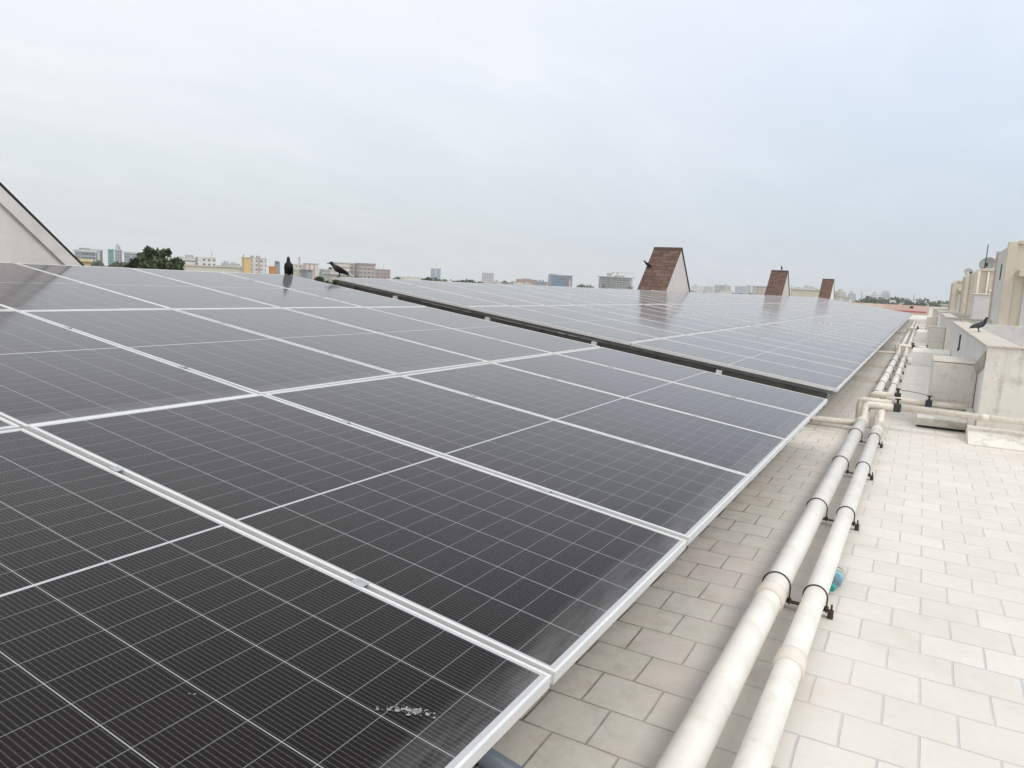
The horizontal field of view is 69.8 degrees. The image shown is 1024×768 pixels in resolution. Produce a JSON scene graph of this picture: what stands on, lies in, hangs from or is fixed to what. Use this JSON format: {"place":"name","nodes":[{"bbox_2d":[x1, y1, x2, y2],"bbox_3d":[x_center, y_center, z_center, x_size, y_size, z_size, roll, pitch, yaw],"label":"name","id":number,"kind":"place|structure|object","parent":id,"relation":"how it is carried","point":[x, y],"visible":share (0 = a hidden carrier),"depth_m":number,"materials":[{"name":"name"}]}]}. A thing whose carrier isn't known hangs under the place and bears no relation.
{"place":"outdoors","nodes":[
{"label":"outdoors","id":0,"kind":"place"},
{"bbox_2d":[73,248,96,262],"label":"city building","id":1,"kind":"structure","parent":0,"point":[83,253],"depth_m":714.23,"materials":[{"name":"paint"}]},
{"bbox_2d":[178,255,195,264],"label":"city building","id":2,"kind":"structure","parent":0,"point":[189,259],"depth_m":608.83,"materials":[{"name":"paint"}]},
{"bbox_2d":[183,265,216,271],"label":"city building","id":3,"kind":"structure","parent":0,"point":[199,268],"depth_m":182.15,"materials":[{"name":"paint"}]},
{"bbox_2d":[196,251,215,265],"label":"city building","id":4,"kind":"structure","parent":0,"point":[208,261],"depth_m":606.51,"materials":[{"name":"paint"}]},
{"bbox_2d":[216,265,243,272],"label":"city building","id":5,"kind":"structure","parent":0,"point":[224,268],"depth_m":120.01,"materials":[{"name":"paint"}]},
{"bbox_2d":[241,254,250,272],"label":"city building","id":6,"kind":"structure","parent":0,"point":[246,264],"depth_m":535.97,"materials":[{"name":"paint"}]},
{"bbox_2d":[250,256,266,273],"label":"city building","id":7,"kind":"structure","parent":0,"point":[257,264],"depth_m":550.47,"materials":[{"name":"paint"}]},
{"bbox_2d":[303,263,318,279],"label":"city building","id":8,"kind":"structure","parent":0,"point":[314,266],"depth_m":657.55,"materials":[{"name":"paint"}]},
{"bbox_2d":[322,272,345,283],"bbox_3d":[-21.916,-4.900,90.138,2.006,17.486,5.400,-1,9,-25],"label":"city building","id":9,"kind":"structure","parent":0,"point":[330,276],"depth_m":86.94,"materials":[{"name":"paint"}]},
{"bbox_2d":[355,263,375,289],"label":"city building","id":10,"kind":"structure","parent":0,"point":[365,270],"depth_m":605.72,"materials":[{"name":"paint"}]},
{"bbox_2d":[375,268,389,278],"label":"city building","id":11,"kind":"structure","parent":0,"point":[383,273],"depth_m":717.56,"materials":[{"name":"paint"}]},
{"bbox_2d":[266,273,554,331],"bbox_3d":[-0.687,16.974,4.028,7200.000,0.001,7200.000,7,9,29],"label":"ground","id":12,"kind":"structure","parent":0,"point":[466,311],"depth_m":339.87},
{"bbox_2d":[136,245,185,269],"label":"leafy tree","id":13,"kind":"object","parent":12,"relation":"on","point":[149,257],"visible":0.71,"depth_m":66.20,"materials":[{"name":"green plant"}]},
{"bbox_2d":[84,258,948,306],"bbox_3d":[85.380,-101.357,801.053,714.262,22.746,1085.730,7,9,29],"label":"tree belt","id":14,"kind":"object","parent":12,"relation":"on","point":[867,299],"visible":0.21,"depth_m":501.13,"materials":[{"name":"green plant"}]},
{"bbox_2d":[597,273,632,288],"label":"building under construction","id":15,"kind":"structure","parent":12,"relation":"on","point":[619,282],"depth_m":1066.14,"materials":[{"name":"paint"}]},
{"bbox_2d":[0,0,1023,304],"label":"sky","id":16,"kind":"structure","parent":0,"point":[868,147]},
{"bbox_2d":[548,274,572,286],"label":"city building","id":17,"kind":"structure","parent":0,"point":[560,280],"depth_m":987.96,"materials":[{"name":"glass"}]},
{"bbox_2d":[790,286,819,296],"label":"city building","id":18,"kind":"structure","parent":0,"point":[802,292],"depth_m":442.75,"materials":[{"name":"paint"}]},
{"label":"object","id":19,"kind":"object","parent":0,"visible":0},
{"bbox_2d":[472,315,1023,767],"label":"tiled floor","id":20,"kind":"structure","parent":19,"relation":"on","point":[916,657],"depth_m":3.11,"materials":[{"name":"white tile"}]},
{"bbox_2d":[0,182,84,265],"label":"gable roof","id":21,"kind":"structure","parent":20,"relation":"on","point":[27,236],"depth_m":7.38,"materials":[{"name":"paint"}]},
{"bbox_2d":[47,272,811,586],"bbox_3d":[-1.767,-0.088,5.365,6.779,1.285,6.892,7,9,29],"label":"mounting frame","id":22,"kind":"object","parent":20,"relation":"on","point":[359,582],"visible":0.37,"depth_m":3.04,"materials":[{"name":"metal"}]},
{"bbox_2d":[0,417,19,430],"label":"solar panel","id":23,"kind":"object","parent":22,"relation":"on","point":[5,424],"visible":0.67,"depth_m":2.80,"materials":[{"name":"glass"}]},
{"bbox_2d":[0,262,169,311],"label":"solar panel","id":24,"kind":"object","parent":22,"relation":"on","point":[24,288],"visible":0.77,"depth_m":5.77,"materials":[{"name":"glass"}]},
{"bbox_2d":[0,310,257,430],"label":"solar panel","id":25,"kind":"object","parent":22,"relation":"on","point":[50,372],"visible":0.77,"depth_m":3.66,"materials":[{"name":"glass"}]},
{"bbox_2d":[16,263,279,309],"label":"solar panel","id":26,"kind":"object","parent":22,"relation":"on","point":[157,289],"visible":0.77,"depth_m":6.82,"materials":[{"name":"glass"}]},
{"bbox_2d":[20,309,396,394],"bbox_3d":[-2.010,-0.258,4.843,2.278,0.035,1.134,15,13,27],"label":"solar panel","id":27,"kind":"object","parent":22,"relation":"on","point":[256,363],"visible":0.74,"depth_m":4.72,"materials":[{"name":"glass"}]},
{"bbox_2d":[132,268,360,307],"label":"solar panel","id":28,"kind":"object","parent":22,"relation":"on","point":[269,294],"visible":0.76,"depth_m":7.83,"materials":[{"name":"glass"}]},
{"bbox_2d":[0,428,551,767],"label":"solar panel","id":29,"kind":"object","parent":22,"relation":"on","point":[133,613],"visible":1,"depth_m":1.67,"materials":[{"name":"glass"}]},
{"bbox_2d":[376,705,435,718],"bbox_3d":[-0.211,0.688,1.559,0.157,0.004,0.082,7,5,-23],"label":"bird dropping","id":30,"kind":"object","parent":29,"relation":"on","point":[415,711],"visible":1,"depth_m":1.55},
{"bbox_2d":[221,272,425,306],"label":"solar panel","id":31,"kind":"object","parent":22,"relation":"on","point":[334,292],"visible":0.78,"depth_m":8.83,"materials":[{"name":"glass"}]},
{"bbox_2d":[284,257,292,274],"bbox_3d":[-2.990,-1.537,9.829,0.119,0.333,0.206,1,8,-12],"label":"crow","id":32,"kind":"object","parent":31,"relation":"on","point":[288,267],"visible":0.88,"depth_m":9.81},
{"bbox_2d":[175,308,487,375],"bbox_3d":[-1.446,-0.372,5.845,2.278,0.036,1.134,15,13,27],"label":"solar panel","id":33,"kind":"object","parent":22,"relation":"on","point":[399,357],"visible":0.77,"depth_m":5.73,"materials":[{"name":"glass"}]},
{"bbox_2d":[29,394,686,684],"bbox_3d":[-0.599,0.391,2.790,2.278,0.036,1.134,15,13,27],"label":"solar panel","id":34,"kind":"object","parent":22,"relation":"on","point":[449,543],"visible":0.94,"depth_m":2.56,"materials":[{"name":"glass"}]},
{"bbox_2d":[284,307,551,362],"bbox_3d":[-0.882,-0.484,6.847,2.278,0.035,1.134,15,13,27],"label":"solar panel","id":35,"kind":"object","parent":22,"relation":"on","point":[484,348],"visible":0.77,"depth_m":6.76,"materials":[{"name":"glass"}]},
{"bbox_2d":[366,307,599,353],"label":"solar panel","id":36,"kind":"object","parent":22,"relation":"on","point":[552,344],"visible":0.76,"depth_m":7.78,"materials":[{"name":"glass"}]},
{"bbox_2d":[264,376,750,545],"bbox_3d":[-0.035,0.278,3.792,2.278,0.035,1.134,15,13,27],"label":"solar panel","id":37,"kind":"object","parent":22,"relation":"on","point":[687,499],"visible":0.9,"depth_m":3.62,"materials":[{"name":"glass"}]},
{"bbox_2d":[402,363,786,481],"bbox_3d":[0.528,0.168,4.795,2.278,0.036,1.134,15,13,27],"label":"solar panel","id":38,"kind":"object","parent":22,"relation":"on","point":[751,453],"visible":0.89,"depth_m":4.67,"materials":[{"name":"glass"}]},
{"bbox_2d":[492,354,810,444],"bbox_3d":[1.092,0.057,5.798,2.278,0.035,1.134,15,13,27],"label":"solar panel","id":39,"kind":"object","parent":22,"relation":"on","point":[764,419],"visible":0.88,"depth_m":5.70,"materials":[{"name":"glass"}]},
{"bbox_2d":[555,347,827,419],"bbox_3d":[1.656,-0.056,6.801,2.278,0.037,1.134,15,13,27],"label":"solar panel","id":40,"kind":"object","parent":22,"relation":"on","point":[793,401],"visible":0.9,"depth_m":6.71,"materials":[{"name":"glass"}]},
{"bbox_2d":[477,747,522,767],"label":"conduit","id":41,"kind":"object","parent":20,"relation":"on","point":[492,758],"depth_m":2.06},
{"bbox_2d":[339,280,867,407],"bbox_3d":[2.043,-0.846,12.142,6.779,1.285,6.892,7,9,29],"label":"mounting frame","id":42,"kind":"object","parent":20,"relation":"on","point":[795,387],"visible":0.31,"depth_m":8.79,"materials":[{"name":"metal"}]},
{"bbox_2d":[336,277,508,308],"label":"solar panel","id":43,"kind":"object","parent":42,"relation":"on","point":[448,298],"visible":0.91,"depth_m":10.52,"materials":[{"name":"glass"}]},
{"bbox_2d":[388,279,543,305],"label":"solar panel","id":44,"kind":"object","parent":42,"relation":"on","point":[470,293],"visible":0.74,"depth_m":11.62,"materials":[{"name":"glass"}]},
{"bbox_2d":[433,281,572,305],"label":"solar panel","id":45,"kind":"object","parent":42,"relation":"on","point":[532,299],"visible":0.73,"depth_m":12.64,"materials":[{"name":"glass"}]},
{"bbox_2d":[470,283,599,304],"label":"solar panel","id":46,"kind":"object","parent":42,"relation":"on","point":[539,294],"visible":0.78,"depth_m":13.65,"materials":[{"name":"glass"}]},
{"bbox_2d":[500,284,622,304],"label":"solar panel","id":47,"kind":"object","parent":42,"relation":"on","point":[567,295],"visible":0.78,"depth_m":14.62,"materials":[{"name":"glass"}]},
{"bbox_2d":[468,306,659,344],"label":"solar panel","id":48,"kind":"object","parent":42,"relation":"on","point":[578,327],"visible":0.91,"depth_m":9.46,"materials":[{"name":"glass"}]},
{"bbox_2d":[527,285,641,304],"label":"solar panel","id":49,"kind":"object","parent":42,"relation":"on","point":[587,295],"visible":0.73,"depth_m":15.66,"materials":[{"name":"glass"}]},
{"bbox_2d":[514,305,684,338],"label":"solar panel","id":50,"kind":"object","parent":42,"relation":"on","point":[622,325],"visible":0.76,"depth_m":10.57,"materials":[{"name":"glass"}]},
{"bbox_2d":[551,305,704,334],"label":"solar panel","id":51,"kind":"object","parent":42,"relation":"on","point":[638,321],"visible":0.74,"depth_m":11.59,"materials":[{"name":"glass"}]},
{"bbox_2d":[577,305,722,331],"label":"solar panel","id":52,"kind":"object","parent":42,"relation":"on","point":[655,318],"visible":0.78,"depth_m":12.59,"materials":[{"name":"glass"}]},
{"bbox_2d":[605,305,737,329],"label":"solar panel","id":53,"kind":"object","parent":42,"relation":"on","point":[679,318],"visible":0.72,"depth_m":13.60,"materials":[{"name":"glass"}]},
{"bbox_2d":[629,305,749,327],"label":"solar panel","id":54,"kind":"object","parent":42,"relation":"on","point":[738,325],"visible":0.73,"depth_m":14.60,"materials":[{"name":"glass"}]},
{"bbox_2d":[631,338,847,391],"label":"solar panel","id":55,"kind":"object","parent":42,"relation":"on","point":[772,369],"visible":1,"depth_m":8.40,"materials":[{"name":"glass"}]},
{"bbox_2d":[662,335,855,381],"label":"solar panel","id":56,"kind":"object","parent":42,"relation":"on","point":[848,374],"visible":0.88,"depth_m":9.53,"materials":[{"name":"glass"}]},
{"bbox_2d":[690,332,862,371],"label":"solar panel","id":57,"kind":"object","parent":42,"relation":"on","point":[856,367],"visible":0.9,"depth_m":10.53,"materials":[{"name":"glass"}]},
{"bbox_2d":[709,330,867,365],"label":"solar panel","id":58,"kind":"object","parent":42,"relation":"on","point":[835,355],"visible":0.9,"depth_m":11.53,"materials":[{"name":"glass"}]},
{"bbox_2d":[727,328,872,359],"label":"solar panel","id":59,"kind":"object","parent":42,"relation":"on","point":[868,356],"visible":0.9,"depth_m":12.54,"materials":[{"name":"glass"}]},
{"bbox_2d":[741,326,876,355],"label":"solar panel","id":60,"kind":"object","parent":42,"relation":"on","point":[820,341],"visible":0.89,"depth_m":13.57,"materials":[{"name":"glass"}]},
{"bbox_2d":[637,247,690,291],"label":"gable roof","id":61,"kind":"structure","parent":20,"relation":"on","point":[667,271],"depth_m":26.61,"materials":[{"name":"tile"}]},
{"bbox_2d":[654,416,867,767],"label":"water pipe","id":62,"kind":"object","parent":20,"relation":"on","point":[692,743],"visible":1,"depth_m":2.65,"materials":[{"name":"paint"}]},
{"bbox_2d":[765,270,789,295],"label":"gable roof","id":63,"kind":"structure","parent":20,"relation":"on","point":[778,283],"depth_m":47.38,"materials":[{"name":"paint"}]},
{"bbox_2d":[762,571,833,619],"bbox_3d":[1.257,0.924,3.249,0.317,0.158,0.028,7,9,29],"label":"pipe clamp","id":64,"kind":"object","parent":20,"relation":"on","point":[829,612],"visible":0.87,"depth_m":3.22,"materials":[{"name":"metal"}]},
{"bbox_2d":[731,421,883,767],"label":"water pipe","id":65,"kind":"object","parent":20,"relation":"on","point":[760,742],"visible":0.98,"depth_m":2.67,"materials":[{"name":"paint"}]},
{"bbox_2d":[819,279,833,299],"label":"gable roof","id":66,"kind":"structure","parent":20,"relation":"on","point":[827,289],"depth_m":71.12,"materials":[{"name":"paint"}]},
{"bbox_2d":[806,498,858,530],"bbox_3d":[1.950,0.786,4.481,0.317,0.158,0.028,7,9,29],"label":"pipe clamp","id":67,"kind":"object","parent":20,"relation":"on","point":[856,527],"visible":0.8,"depth_m":4.45,"materials":[{"name":"metal"}]},
{"bbox_2d":[829,567,844,591],"bbox_3d":[1.551,0.944,3.531,0.069,0.068,0.232,7,9,30],"label":"water bottle","id":68,"kind":"object","parent":20,"relation":"on","point":[838,578],"visible":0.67,"depth_m":3.49,"materials":[{"name":"blue plastic"}]},
{"bbox_2d":[850,375,879,382],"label":"plaster ridge","id":69,"kind":"structure","parent":20,"relation":"on","point":[865,378],"depth_m":12.49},
{"bbox_2d":[873,350,900,398],"bbox_3d":[7.107,-0.280,13.824,0.127,0.127,10.450,7,9,29],"label":"water pipe","id":70,"kind":"object","parent":20,"relation":"on","point":[881,384],"visible":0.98,"depth_m":12.41,"materials":[{"name":"paint"}]},
{"bbox_2d":[849,302,946,315],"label":"parapet wall","id":71,"kind":"structure","parent":20,"relation":"on","point":[921,310],"depth_m":76.45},
{"bbox_2d":[888,352,907,392],"bbox_3d":[7.250,-0.252,13.747,0.107,0.107,10.450,7,9,29],"label":"water pipe","id":72,"kind":"object","parent":20,"relation":"on","point":[896,380],"visible":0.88,"depth_m":12.44,"materials":[{"name":"paint"}]},
{"bbox_2d":[876,343,928,355],"bbox_3d":[8.981,-0.974,18.881,3.016,0.348,1.021,4,8,8],"label":"pipe crossing","id":73,"kind":"object","parent":20,"relation":"on","point":[905,346],"visible":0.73,"depth_m":18.51,"materials":[{"name":"plastic"}]},
{"bbox_2d":[812,388,1023,427],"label":"pipe crossing","id":74,"kind":"object","parent":20,"relation":"on","point":[871,400],"visible":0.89,"depth_m":7.89,"materials":[{"name":"plastic"}]},
{"bbox_2d":[916,329,927,341],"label":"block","id":75,"kind":"structure","parent":20,"relation":"on","point":[921,335],"depth_m":25.51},
{"bbox_2d":[911,347,950,366],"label":"floor curb","id":76,"kind":"structure","parent":20,"relation":"on","point":[922,356],"depth_m":15.97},
{"bbox_2d":[926,326,945,349],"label":"block","id":77,"kind":"structure","parent":20,"relation":"on","point":[935,339],"depth_m":21.14,"materials":[{"name":"grey paint"}]},
{"bbox_2d":[916,355,976,432],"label":"block","id":78,"kind":"structure","parent":20,"relation":"on","point":[952,380],"depth_m":8.43,"materials":[{"name":"grey paint"}]},
{"bbox_2d":[948,280,962,310],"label":"stair tower","id":79,"kind":"structure","parent":20,"relation":"on","point":[955,295],"depth_m":43.87,"materials":[{"name":"white paint"}]},
{"bbox_2d":[939,313,991,349],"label":"shaft wall","id":80,"kind":"structure","parent":20,"relation":"on","point":[946,319],"depth_m":20.65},
{"bbox_2d":[958,273,972,312],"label":"stair tower","id":81,"kind":"structure","parent":20,"relation":"on","point":[963,296],"depth_m":36.09,"materials":[{"name":"paint"}]},
{"bbox_2d":[964,268,993,318],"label":"stair tower","id":82,"kind":"structure","parent":20,"relation":"on","point":[980,281],"depth_m":28.11,"materials":[{"name":"paint"}]},
{"bbox_2d":[979,257,994,268],"bbox_3d":[18.196,-4.593,28.111,0.368,0.537,0.580,-5,11,-43],"label":"satellite dish","id":83,"kind":"object","parent":82,"relation":"on","point":[989,263],"visible":0.96,"depth_m":28.17,"materials":[{"name":"metal"}]},
{"bbox_2d":[970,293,990,319],"bbox_3d":[17.171,-2.417,26.917,0.680,1.777,0.960,7,9,29],"label":"utility box","id":84,"kind":"object","parent":20,"relation":"on","point":[980,306],"visible":0.46,"depth_m":26.51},
{"bbox_2d":[950,321,1023,450],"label":"shaft wall","id":85,"kind":"structure","parent":20,"relation":"on","point":[995,353],"depth_m":7.52,"materials":[{"name":"paint"}]},
{"bbox_2d":[987,240,1023,326],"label":"stair tower","id":86,"kind":"structure","parent":20,"relation":"on","point":[1006,305],"depth_m":17.77,"materials":[{"name":"white paint"}]},
{"bbox_3d":[5.482,-1.530,18.258,6.779,1.285,6.892,7,9,29],"label":"mounting frame","id":87,"kind":"object","parent":20,"relation":"on","visible":0},
{"bbox_2d":[551,286,660,304],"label":"solar panel","id":88,"kind":"object","parent":87,"relation":"on","point":[610,296],"visible":0.72,"depth_m":16.69,"materials":[{"name":"glass"}]},
{"bbox_2d":[575,287,672,304],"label":"solar panel","id":89,"kind":"object","parent":87,"relation":"on","point":[627,296],"visible":0.62,"depth_m":17.79,"materials":[{"name":"glass"}]},
{"bbox_2d":[594,288,686,303],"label":"solar panel","id":90,"kind":"object","parent":87,"relation":"on","point":[641,296],"visible":0.72,"depth_m":18.77,"materials":[{"name":"glass"}]},
{"bbox_2d":[608,288,698,303],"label":"solar panel","id":91,"kind":"object","parent":87,"relation":"on","point":[655,296],"visible":0.63,"depth_m":19.78,"materials":[{"name":"glass"}]},
{"bbox_2d":[625,289,709,303],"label":"solar panel","id":92,"kind":"object","parent":87,"relation":"on","point":[667,296],"visible":0.71,"depth_m":20.79,"materials":[{"name":"glass"}]},
{"bbox_2d":[641,290,720,303],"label":"solar panel","id":93,"kind":"object","parent":87,"relation":"on","point":[681,297],"visible":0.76,"depth_m":21.78,"materials":[{"name":"glass"}]},
{"bbox_2d":[648,305,762,325],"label":"solar panel","id":94,"kind":"object","parent":87,"relation":"on","point":[709,315],"visible":0.78,"depth_m":15.63,"materials":[{"name":"glass"}]},
{"bbox_2d":[662,304,770,323],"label":"solar panel","id":95,"kind":"object","parent":87,"relation":"on","point":[718,313],"visible":0.78,"depth_m":16.70,"materials":[{"name":"glass"}]},
{"bbox_2d":[678,304,781,322],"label":"solar panel","id":96,"kind":"object","parent":87,"relation":"on","point":[735,314],"visible":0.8,"depth_m":17.72,"materials":[{"name":"glass"}]},
{"bbox_2d":[693,304,788,321],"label":"solar panel","id":97,"kind":"object","parent":87,"relation":"on","point":[741,312],"visible":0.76,"depth_m":18.74,"materials":[{"name":"glass"}]},
{"bbox_2d":[705,304,795,320],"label":"solar panel","id":98,"kind":"object","parent":87,"relation":"on","point":[768,315],"visible":0.64,"depth_m":19.73,"materials":[{"name":"glass"}]},
{"bbox_2d":[716,304,801,319],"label":"solar panel","id":99,"kind":"object","parent":87,"relation":"on","point":[753,310],"visible":0.68,"depth_m":20.75,"materials":[{"name":"glass"}]},
{"bbox_2d":[755,324,879,351],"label":"solar panel","id":100,"kind":"object","parent":87,"relation":"on","point":[842,341],"visible":0.86,"depth_m":14.61,"materials":[{"name":"glass"}]},
{"bbox_2d":[765,323,882,347],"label":"solar panel","id":101,"kind":"object","parent":87,"relation":"on","point":[827,334],"visible":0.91,"depth_m":15.64,"materials":[{"name":"glass"}]},
{"bbox_2d":[776,322,885,344],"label":"solar panel","id":102,"kind":"object","parent":87,"relation":"on","point":[832,332],"visible":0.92,"depth_m":16.63,"materials":[{"name":"glass"}]},
{"bbox_2d":[784,321,887,340],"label":"solar panel","id":103,"kind":"object","parent":87,"relation":"on","point":[841,331],"visible":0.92,"depth_m":17.63,"materials":[{"name":"glass"}]},
{"bbox_2d":[792,320,889,338],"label":"solar panel","id":104,"kind":"object","parent":87,"relation":"on","point":[842,329],"visible":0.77,"depth_m":18.68,"materials":[{"name":"glass"}]},
{"bbox_2d":[798,319,891,336],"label":"solar panel","id":105,"kind":"object","parent":87,"relation":"on","point":[854,329],"visible":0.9,"depth_m":19.65,"materials":[{"name":"glass"}]},
{"bbox_3d":[8.920,-2.214,24.374,6.779,1.285,6.892,7,9,29],"label":"mounting frame","id":106,"kind":"object","parent":20,"relation":"on","visible":0},
{"bbox_2d":[651,290,729,303],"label":"solar panel","id":107,"kind":"object","parent":106,"relation":"on","point":[690,296],"visible":0.78,"depth_m":22.83,"materials":[{"name":"glass"}]},
{"bbox_2d":[727,304,806,318],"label":"solar panel","id":108,"kind":"object","parent":106,"relation":"on","point":[768,311],"visible":0.73,"depth_m":21.81,"materials":[{"name":"glass"}]},
{"bbox_2d":[806,318,892,334],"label":"solar panel","id":109,"kind":"object","parent":106,"relation":"on","point":[844,325],"visible":0.77,"depth_m":20.76,"materials":[{"name":"glass"}]},
{"bbox_2d":[812,317,894,333],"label":"solar panel","id":110,"kind":"object","parent":106,"relation":"on","point":[852,325],"visible":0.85,"depth_m":21.79,"materials":[{"name":"glass"}]},
{"bbox_2d":[816,317,895,331],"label":"solar panel","id":111,"kind":"object","parent":106,"relation":"on","point":[857,324],"visible":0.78,"depth_m":22.82,"materials":[{"name":"glass"}]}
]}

